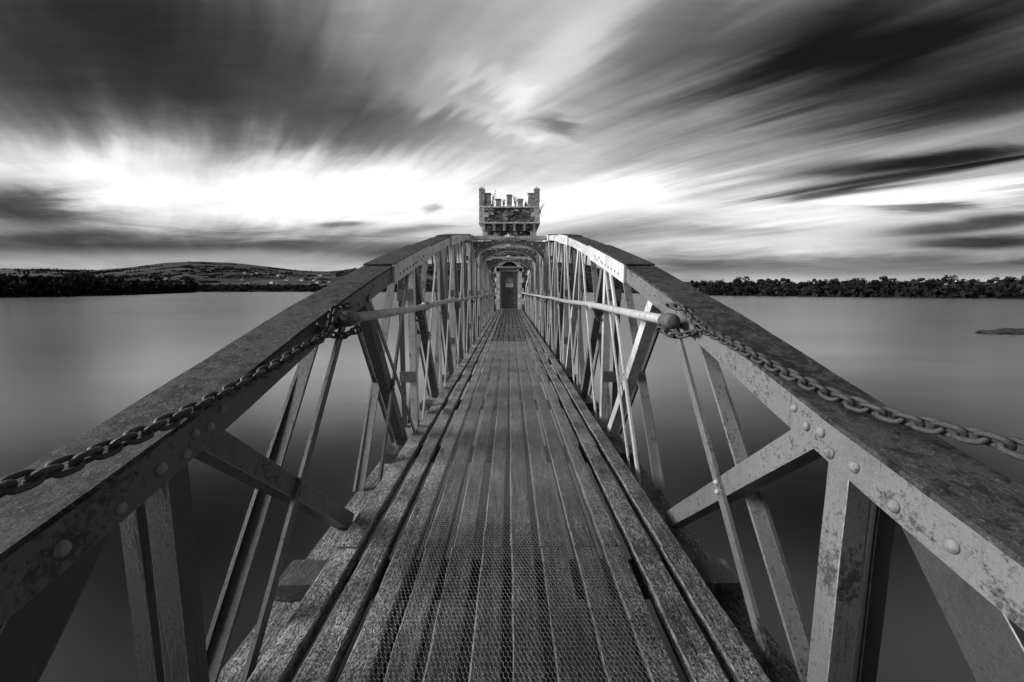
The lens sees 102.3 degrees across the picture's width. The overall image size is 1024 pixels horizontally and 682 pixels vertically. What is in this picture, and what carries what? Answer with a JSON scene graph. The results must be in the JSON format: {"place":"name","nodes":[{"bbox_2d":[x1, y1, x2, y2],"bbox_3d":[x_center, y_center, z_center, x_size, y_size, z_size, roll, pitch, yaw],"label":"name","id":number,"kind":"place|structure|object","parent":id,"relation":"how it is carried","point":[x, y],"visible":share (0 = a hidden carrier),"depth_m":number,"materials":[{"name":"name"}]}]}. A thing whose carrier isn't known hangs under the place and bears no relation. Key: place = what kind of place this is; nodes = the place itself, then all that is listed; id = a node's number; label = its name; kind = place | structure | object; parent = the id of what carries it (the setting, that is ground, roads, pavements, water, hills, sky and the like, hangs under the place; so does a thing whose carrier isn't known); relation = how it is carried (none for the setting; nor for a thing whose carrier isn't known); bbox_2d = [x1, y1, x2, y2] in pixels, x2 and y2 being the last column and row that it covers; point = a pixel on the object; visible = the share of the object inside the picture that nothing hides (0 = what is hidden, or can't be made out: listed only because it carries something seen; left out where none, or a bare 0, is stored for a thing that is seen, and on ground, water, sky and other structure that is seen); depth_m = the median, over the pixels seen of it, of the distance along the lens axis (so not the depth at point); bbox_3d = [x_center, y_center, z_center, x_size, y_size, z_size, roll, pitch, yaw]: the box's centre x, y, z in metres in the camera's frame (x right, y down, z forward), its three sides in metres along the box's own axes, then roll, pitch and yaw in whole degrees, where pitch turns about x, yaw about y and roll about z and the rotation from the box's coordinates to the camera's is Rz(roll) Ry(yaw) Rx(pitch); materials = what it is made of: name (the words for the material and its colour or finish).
{"place":"outdoors","nodes":[
{"label":"outdoors","id":0,"kind":"place"},
{"bbox_2d":[92,279,102,285],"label":"tree","id":1,"kind":"object","parent":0,"point":[97,282],"visible":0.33,"depth_m":344.54,"materials":[{"name":"black plant"}]},
{"bbox_2d":[478,187,539,358],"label":"tower","id":2,"kind":"structure","parent":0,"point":[509,280],"depth_m":21.44,"materials":[{"name":"stone"}]},
{"bbox_2d":[501,272,516,308],"bbox_3d":[-0.137,-2.688,21.961,0.840,1.960,0.109,0,7,0],"label":"door","id":3,"kind":"structure","parent":2,"relation":"in","point":[509,279],"depth_m":21.96,"materials":[{"name":"paint"}]},
{"bbox_2d":[0,234,1023,681],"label":"footbridge","id":4,"kind":"object","parent":2,"relation":"attached to","point":[954,512],"visible":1,"depth_m":1.23,"materials":[{"name":"paint"}]},
{"bbox_2d":[0,302,362,497],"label":"chain","id":5,"kind":"object","parent":4,"relation":"hanging from","point":[34,478],"visible":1,"depth_m":0.81,"materials":[{"name":"metal"}]},
{"bbox_2d":[656,302,1023,460],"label":"chain","id":6,"kind":"object","parent":4,"relation":"hanging from","point":[1007,445],"visible":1,"depth_m":0.84,"materials":[{"name":"metal"}]},
{"bbox_2d":[0,292,1023,681],"bbox_3d":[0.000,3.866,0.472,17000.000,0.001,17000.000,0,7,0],"label":"water","id":7,"kind":"structure","parent":0,"point":[72,368],"depth_m":12.95,"materials":[{"name":"grey liquid"}]},
{"bbox_2d":[974,328,1023,333],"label":"rock spit","id":8,"kind":"structure","parent":7,"relation":"in","point":[1009,331],"depth_m":37.93,"materials":[{"name":"black stone"}]},
{"bbox_2d":[0,262,1023,297],"bbox_3d":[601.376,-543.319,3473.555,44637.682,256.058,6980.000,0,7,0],"label":"hills","id":9,"kind":"structure","parent":0,"point":[235,280],"depth_m":1973.89,"materials":[{"name":"black plant"}]},
{"bbox_2d":[188,280,197,286],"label":"tree","id":10,"kind":"object","parent":9,"relation":"on","point":[193,283],"visible":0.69,"depth_m":1022.88,"materials":[{"name":"black plant"}]},
{"bbox_2d":[0,261,1023,297],"bbox_3d":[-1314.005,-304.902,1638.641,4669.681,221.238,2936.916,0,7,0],"label":"woodland","id":11,"kind":"object","parent":9,"relation":"on","point":[108,280],"visible":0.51,"depth_m":379.53,"materials":[{"name":"black plant"}]},
{"bbox_2d":[701,280,712,288],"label":"tree","id":12,"kind":"object","parent":9,"relation":"on","point":[704,283],"visible":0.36,"depth_m":413.61,"materials":[{"name":"black plant"}]},
{"bbox_2d":[712,279,723,286],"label":"tree","id":13,"kind":"object","parent":9,"relation":"on","point":[717,281],"visible":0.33,"depth_m":392.68,"materials":[{"name":"black plant"}]},
{"bbox_2d":[727,286,734,293],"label":"tree","id":14,"kind":"object","parent":9,"relation":"on","point":[731,289],"visible":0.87,"depth_m":349.31,"materials":[{"name":"black plant"}]},
{"bbox_2d":[732,281,741,286],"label":"tree","id":15,"kind":"object","parent":9,"relation":"on","point":[736,283],"visible":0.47,"depth_m":367.15,"materials":[{"name":"black plant"}]},
{"bbox_2d":[733,276,749,282],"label":"tree","id":16,"kind":"object","parent":9,"relation":"on","point":[739,279],"visible":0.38,"depth_m":387.25,"materials":[{"name":"black plant"}]},
{"bbox_2d":[752,286,764,293],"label":"tree","id":17,"kind":"object","parent":9,"relation":"on","point":[754,289],"visible":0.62,"depth_m":333.92,"materials":[{"name":"black plant"}]},
{"bbox_2d":[758,279,767,284],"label":"tree","id":18,"kind":"object","parent":9,"relation":"on","point":[762,281],"visible":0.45,"depth_m":370.47,"materials":[{"name":"black plant"}]},
{"bbox_2d":[765,278,772,284],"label":"tree","id":19,"kind":"object","parent":9,"relation":"on","point":[768,280],"visible":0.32,"depth_m":366.64,"materials":[{"name":"black plant"}]},
{"bbox_2d":[765,288,774,295],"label":"tree","id":20,"kind":"object","parent":9,"relation":"on","point":[768,290],"visible":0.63,"depth_m":320.31,"materials":[{"name":"black plant"}]},
{"bbox_2d":[769,285,780,295],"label":"tree","id":21,"kind":"object","parent":9,"relation":"on","point":[772,287],"visible":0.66,"depth_m":318.93,"materials":[{"name":"black plant"}]},
{"bbox_2d":[773,278,784,285],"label":"tree","id":22,"kind":"object","parent":9,"relation":"on","point":[780,281],"visible":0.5,"depth_m":353.69,"materials":[{"name":"black plant"}]},
{"bbox_2d":[786,288,797,295],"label":"tree","id":23,"kind":"object","parent":9,"relation":"on","point":[792,291],"visible":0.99,"depth_m":306.51,"materials":[{"name":"black plant"}]},
{"bbox_2d":[797,282,807,288],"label":"tree","id":24,"kind":"object","parent":9,"relation":"on","point":[800,285],"visible":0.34,"depth_m":315.62,"materials":[{"name":"black plant"}]},
{"bbox_2d":[813,287,822,294],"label":"tree","id":25,"kind":"object","parent":9,"relation":"on","point":[819,289],"visible":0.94,"depth_m":290.81,"materials":[{"name":"black plant"}]},
{"bbox_2d":[828,278,839,285],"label":"tree","id":26,"kind":"object","parent":9,"relation":"on","point":[835,280],"visible":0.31,"depth_m":328.97,"materials":[{"name":"black plant"}]},
{"bbox_2d":[840,286,851,294],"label":"tree","id":27,"kind":"object","parent":9,"relation":"on","point":[845,290],"visible":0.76,"depth_m":275.93,"materials":[{"name":"black plant"}]},
{"bbox_2d":[850,278,867,285],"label":"tree","id":28,"kind":"object","parent":9,"relation":"on","point":[854,282],"visible":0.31,"depth_m":311.77,"materials":[{"name":"black plant"}]},
{"bbox_2d":[868,281,880,288],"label":"tree","id":29,"kind":"object","parent":9,"relation":"on","point":[877,282],"visible":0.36,"depth_m":285.74,"materials":[{"name":"black plant"}]},
{"bbox_2d":[876,287,889,295],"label":"tree","id":30,"kind":"object","parent":9,"relation":"on","point":[883,290],"visible":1,"depth_m":259.88,"materials":[{"name":"black plant"}]},
{"bbox_2d":[879,276,889,286],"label":"tree","id":31,"kind":"object","parent":9,"relation":"on","point":[883,277],"visible":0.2,"depth_m":308.66,"materials":[{"name":"black plant"}]},
{"bbox_2d":[880,278,897,286],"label":"tree","id":32,"kind":"object","parent":9,"relation":"on","point":[891,279],"visible":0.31,"depth_m":300.45,"materials":[{"name":"black plant"}]},
{"bbox_2d":[885,285,894,295],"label":"tree","id":33,"kind":"object","parent":9,"relation":"on","point":[888,288],"visible":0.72,"depth_m":260.68,"materials":[{"name":"black plant"}]},
{"bbox_2d":[909,278,924,283],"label":"tree","id":34,"kind":"object","parent":9,"relation":"on","point":[919,279],"visible":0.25,"depth_m":287.66,"materials":[{"name":"black plant"}]},
{"bbox_2d":[909,288,924,296],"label":"tree","id":35,"kind":"object","parent":9,"relation":"on","point":[920,292],"visible":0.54,"depth_m":248.13,"materials":[{"name":"black plant"}]},
{"bbox_2d":[912,282,921,287],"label":"tree","id":36,"kind":"object","parent":9,"relation":"on","point":[916,284],"visible":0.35,"depth_m":268.76,"materials":[{"name":"black plant"}]},
{"bbox_2d":[920,282,934,289],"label":"tree","id":37,"kind":"object","parent":9,"relation":"on","point":[928,286],"visible":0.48,"depth_m":258.17,"materials":[{"name":"black plant"}]},
{"bbox_2d":[922,288,935,296],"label":"tree","id":38,"kind":"object","parent":9,"relation":"on","point":[926,293],"visible":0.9,"depth_m":242.59,"materials":[{"name":"black plant"}]},
{"bbox_2d":[924,282,943,288],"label":"tree","id":39,"kind":"object","parent":9,"relation":"on","point":[938,283],"visible":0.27,"depth_m":257.37,"materials":[{"name":"black plant"}]},
{"bbox_2d":[941,275,957,280],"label":"tree","id":40,"kind":"object","parent":9,"relation":"on","point":[946,277],"visible":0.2,"depth_m":284.52,"materials":[{"name":"black plant"}]},
{"bbox_2d":[944,283,965,289],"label":"tree","id":41,"kind":"object","parent":9,"relation":"on","point":[961,285],"visible":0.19,"depth_m":246.60,"materials":[{"name":"black plant"}]},
{"bbox_2d":[948,278,965,282],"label":"tree","id":42,"kind":"object","parent":9,"relation":"on","point":[960,281],"visible":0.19,"depth_m":273.42,"materials":[{"name":"black plant"}]},
{"bbox_2d":[952,287,965,296],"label":"tree","id":43,"kind":"object","parent":9,"relation":"on","point":[960,289],"visible":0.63,"depth_m":229.93,"materials":[{"name":"black plant"}]},
{"bbox_2d":[970,285,984,294],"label":"tree","id":44,"kind":"object","parent":9,"relation":"on","point":[981,292],"visible":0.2,"depth_m":229.34,"materials":[{"name":"black plant"}]},
{"bbox_2d":[984,286,998,296],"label":"tree","id":45,"kind":"object","parent":9,"relation":"on","point":[989,292],"visible":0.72,"depth_m":226.77,"materials":[{"name":"black plant"}]},
{"bbox_2d":[988,276,1000,281],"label":"tree","id":46,"kind":"object","parent":9,"relation":"on","point":[995,278],"visible":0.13,"depth_m":264.75,"materials":[{"name":"black plant"}]},
{"bbox_2d":[993,285,1008,296],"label":"tree","id":47,"kind":"object","parent":9,"relation":"on","point":[999,288],"visible":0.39,"depth_m":222.13,"materials":[{"name":"black plant"}]},
{"bbox_2d":[999,276,1015,282],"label":"tree","id":48,"kind":"object","parent":9,"relation":"on","point":[1007,278],"visible":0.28,"depth_m":259.38,"materials":[{"name":"black plant"}]},
{"bbox_2d":[1007,287,1019,296],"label":"tree","id":49,"kind":"object","parent":9,"relation":"on","point":[1016,292],"visible":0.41,"depth_m":221.01,"materials":[{"name":"black plant"}]},
{"bbox_2d":[0,0,1023,283],"label":"sky","id":50,"kind":"structure","parent":0,"point":[798,141],"materials":[{"name":"grey"}]}
]}

